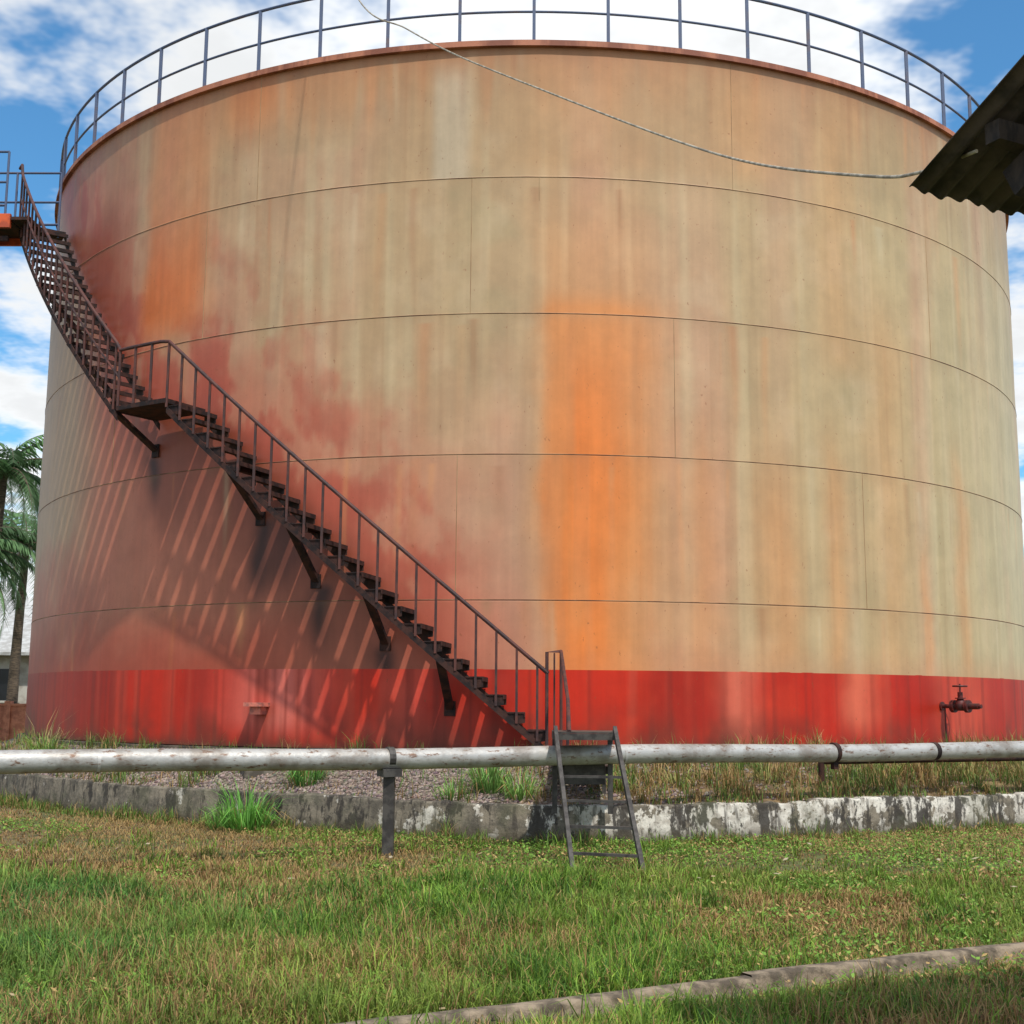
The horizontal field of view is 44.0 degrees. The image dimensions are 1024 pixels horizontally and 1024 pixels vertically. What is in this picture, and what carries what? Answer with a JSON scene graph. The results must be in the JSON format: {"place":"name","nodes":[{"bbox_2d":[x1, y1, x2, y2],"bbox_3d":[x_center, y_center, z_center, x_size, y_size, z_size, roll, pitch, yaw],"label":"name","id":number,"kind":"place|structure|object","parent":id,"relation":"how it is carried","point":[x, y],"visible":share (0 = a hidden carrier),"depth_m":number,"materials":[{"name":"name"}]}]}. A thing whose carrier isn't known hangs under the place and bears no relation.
{"place":"outdoors","nodes":[
{"label":"outdoors","id":0,"kind":"place"},
{"bbox_2d":[0,655,28,703],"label":"walls","id":1,"kind":"structure","parent":0,"point":[23,676],"depth_m":48.42,"materials":[{"name":"beige paint"}]},
{"bbox_2d":[0,669,8,700],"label":"windows","id":2,"kind":"structure","parent":1,"relation":"attached to","point":[4,673],"depth_m":48.32,"materials":[{"name":"black glass"}]},
{"bbox_2d":[0,605,32,654],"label":"roof","id":3,"kind":"structure","parent":1,"relation":"on","point":[6,642],"depth_m":50.33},
{"bbox_2d":[0,802,1023,1023],"bbox_3d":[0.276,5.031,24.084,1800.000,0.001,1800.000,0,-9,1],"label":"ground","id":4,"kind":"structure","parent":0,"point":[796,863],"depth_m":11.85,"materials":[{"name":"green plant"}]},
{"bbox_2d":[0,442,10,494],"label":"palm tree","id":5,"kind":"object","parent":4,"relation":"on","point":[2,445],"visible":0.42,"depth_m":46.03,"materials":[{"name":"green plant"}]},
{"bbox_2d":[0,701,25,741],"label":"boundary wall","id":6,"kind":"structure","parent":4,"relation":"on","point":[12,715],"depth_m":40.20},
{"bbox_2d":[4,509,32,581],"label":"palm tree","id":7,"kind":"object","parent":4,"relation":"on","point":[6,511],"visible":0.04,"depth_m":43.71,"materials":[{"name":"green plant"}]},
{"bbox_2d":[0,527,36,638],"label":"palm tree","id":8,"kind":"object","parent":4,"relation":"on","point":[5,566],"visible":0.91,"depth_m":34.34,"materials":[{"name":"green plant"}]},
{"bbox_2d":[0,512,37,703],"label":"palm tree","id":9,"kind":"object","parent":4,"relation":"on","point":[13,675],"visible":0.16,"depth_m":40.96,"materials":[{"name":"green plant"}]},
{"bbox_2d":[0,434,43,564],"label":"palm tree","id":10,"kind":"object","parent":4,"relation":"on","point":[13,471],"visible":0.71,"depth_m":36.84,"materials":[{"name":"green plant"}]},
{"bbox_2d":[197,803,244,830],"bbox_3d":[-3.193,3.304,13.859,0.584,0.332,0.659,-3,-9,20],"label":"grass tuft","id":11,"kind":"object","parent":4,"relation":"on","point":[217,826],"visible":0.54,"depth_m":13.72,"materials":[{"name":"green plant"}]},
{"bbox_2d":[204,776,289,833],"bbox_3d":[-2.880,3.129,13.647,1.170,0.619,1.195,-5,-10,32],"label":"grass tuft","id":12,"kind":"object","parent":4,"relation":"on","point":[249,816],"visible":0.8,"depth_m":13.49,"materials":[{"name":"green plant"}]},
{"bbox_2d":[2,837,1019,1012],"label":"fallen leaves","id":13,"kind":"object","parent":4,"relation":"on","point":[917,919],"visible":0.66,"depth_m":9.96,"materials":[{"name":"brown plant"}]},
{"bbox_2d":[0,722,1023,848],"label":"berm weeds","id":14,"kind":"object","parent":4,"relation":"on","point":[849,773],"visible":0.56,"depth_m":14.26,"materials":[{"name":"green plant"}]},
{"bbox_2d":[0,774,1023,844],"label":"retaining wall","id":15,"kind":"structure","parent":4,"relation":"on","point":[840,815],"depth_m":13.44,"materials":[{"name":"concrete"}]},
{"bbox_2d":[0,741,1023,858],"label":"pipeline","id":16,"kind":"object","parent":4,"relation":"on","point":[388,764],"visible":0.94,"depth_m":11.74,"materials":[{"name":"silver metal"}]},
{"bbox_2d":[0,816,1023,1011],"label":"lawn weeds","id":17,"kind":"object","parent":4,"relation":"on","point":[876,946],"visible":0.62,"depth_m":10.57,"materials":[{"name":"green plant"}]},
{"bbox_2d":[1,737,1023,804],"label":"gravel berm","id":18,"kind":"structure","parent":4,"relation":"on","point":[704,790],"depth_m":14.07,"materials":[{"name":"stone gravel"}]},
{"bbox_2d":[11,727,63,749],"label":"grass tuft","id":19,"kind":"object","parent":18,"relation":"on","point":[29,741],"visible":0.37,"depth_m":17.89,"materials":[{"name":"green plant"}]},
{"bbox_2d":[19,729,72,749],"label":"grass tuft","id":20,"kind":"object","parent":18,"relation":"on","point":[49,746],"visible":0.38,"depth_m":17.55,"materials":[{"name":"green plant"}]},
{"bbox_2d":[24,706,83,748],"bbox_3d":[-6.366,3.017,17.726,1.095,0.931,1.099,-6,-11,36],"label":"grass tuft","id":21,"kind":"object","parent":18,"relation":"on","point":[51,732],"visible":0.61,"depth_m":17.67,"materials":[{"name":"green plant"}]},
{"bbox_2d":[240,771,278,778],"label":"concrete block","id":22,"kind":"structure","parent":18,"relation":"on","point":[246,774],"depth_m":14.75,"materials":[{"name":"grey concrete"}]},
{"bbox_2d":[18,164,547,745],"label":"spiral staircase","id":23,"kind":"structure","parent":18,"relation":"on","point":[156,412],"depth_m":16.04,"materials":[{"name":"metal"}]},
{"bbox_2d":[276,748,333,785],"bbox_3d":[-2.294,2.857,14.340,0.885,0.471,0.911,0,-9,1],"label":"grass tuft","id":24,"kind":"object","parent":18,"relation":"on","point":[297,778],"visible":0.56,"depth_m":14.19,"materials":[{"name":"green plant"}]},
{"bbox_2d":[426,773,469,800],"bbox_3d":[-0.628,2.845,13.200,0.582,0.314,0.693,-4,-9,25],"label":"grass tuft","id":25,"kind":"object","parent":18,"relation":"on","point":[450,793],"visible":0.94,"depth_m":13.13,"materials":[{"name":"green plant"}]},
{"bbox_2d":[456,767,528,793],"bbox_3d":[-0.195,2.704,13.423,0.955,0.535,0.963,0,-9,1],"label":"grass tuft","id":26,"kind":"object","parent":18,"relation":"on","point":[493,783],"visible":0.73,"depth_m":13.29,"materials":[{"name":"green plant"}]},
{"bbox_2d":[17,0,1023,748],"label":"storage tank","id":27,"kind":"object","parent":18,"relation":"on","point":[657,438],"visible":0.91,"depth_m":16.65,"materials":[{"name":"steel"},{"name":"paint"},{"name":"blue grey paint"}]},
{"bbox_2d":[0,151,62,245],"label":"access catwalk","id":28,"kind":"object","parent":27,"relation":"attached to","point":[10,226],"visible":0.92,"depth_m":20.21,"materials":[{"name":"metal"}]},
{"bbox_2d":[358,0,977,178],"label":"electric cable","id":29,"kind":"object","parent":27,"relation":"attached to","point":[975,151],"visible":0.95,"depth_m":7.01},
{"bbox_2d":[939,684,982,740],"bbox_3d":[6.067,2.816,17.100,0.202,0.980,0.622,6,-10,-31],"label":"gate valve","id":30,"kind":"object","parent":27,"relation":"attached to","point":[960,703],"visible":0.97,"depth_m":17.10,"materials":[{"name":"paint"}]},
{"bbox_2d":[495,767,548,800],"bbox_3d":[0.110,2.758,13.120,0.854,0.446,0.854,0,-9,1],"label":"grass tuft","id":31,"kind":"object","parent":18,"relation":"on","point":[510,792],"visible":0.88,"depth_m":13.01,"materials":[{"name":"green plant"}]},
{"bbox_2d":[599,771,640,791],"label":"grass tuft","id":32,"kind":"object","parent":18,"relation":"on","point":[618,781],"visible":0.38,"depth_m":13.42,"materials":[{"name":"green plant"}]},
{"bbox_2d":[648,763,707,787],"bbox_3d":[1.841,2.807,13.787,0.721,0.364,0.567,-5,-10,34],"label":"grass tuft","id":33,"kind":"object","parent":18,"relation":"on","point":[677,775],"visible":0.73,"depth_m":13.73,"materials":[{"name":"green plant"}]},
{"bbox_2d":[745,763,785,783],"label":"grass tuft","id":34,"kind":"object","parent":18,"relation":"on","point":[765,775],"visible":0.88,"depth_m":14.12,"materials":[{"name":"green plant"}]},
{"bbox_2d":[859,763,912,781],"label":"grass tuft","id":35,"kind":"object","parent":18,"relation":"on","point":[892,770],"visible":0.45,"depth_m":14.75,"materials":[{"name":"green plant"}]},
{"bbox_2d":[951,758,991,781],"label":"grass tuft","id":36,"kind":"object","parent":18,"relation":"on","point":[966,771],"visible":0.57,"depth_m":15.19,"materials":[{"name":"green plant"}]},
{"bbox_2d":[989,761,1023,777],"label":"grass tuft","id":37,"kind":"object","parent":18,"relation":"on","point":[1020,771],"visible":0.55,"depth_m":15.84,"materials":[{"name":"green plant"}]},
{"bbox_2d":[545,650,644,876],"bbox_3d":[0.710,2.295,12.425,0.664,2.052,4.675,1,-9,-1],"label":"access ladder","id":38,"kind":"object","parent":4,"relation":"on","point":[583,774],"visible":0.77,"depth_m":11.90,"materials":[{"name":"metal"}]},
{"bbox_2d":[335,942,1023,1023],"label":"concrete kerb","id":39,"kind":"structure","parent":4,"relation":"on","point":[825,970],"depth_m":6.08,"materials":[{"name":"grey concrete"}]},
{"bbox_2d":[985,118,1023,196],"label":"roof timbers","id":40,"kind":"object","parent":4,"relation":"on","point":[1003,134],"visible":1,"depth_m":4.21,"materials":[{"name":"brown wood"}]},
{"bbox_2d":[909,55,1023,215],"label":"roof sheet","id":41,"kind":"object","parent":40,"relation":"on","point":[978,179],"visible":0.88,"depth_m":4.38,"materials":[{"name":"grey metal"}]},
{"bbox_2d":[0,0,1023,604],"label":"sky","id":42,"kind":"structure","parent":0,"point":[55,55],"materials":[{"name":"blue"}]}
]}

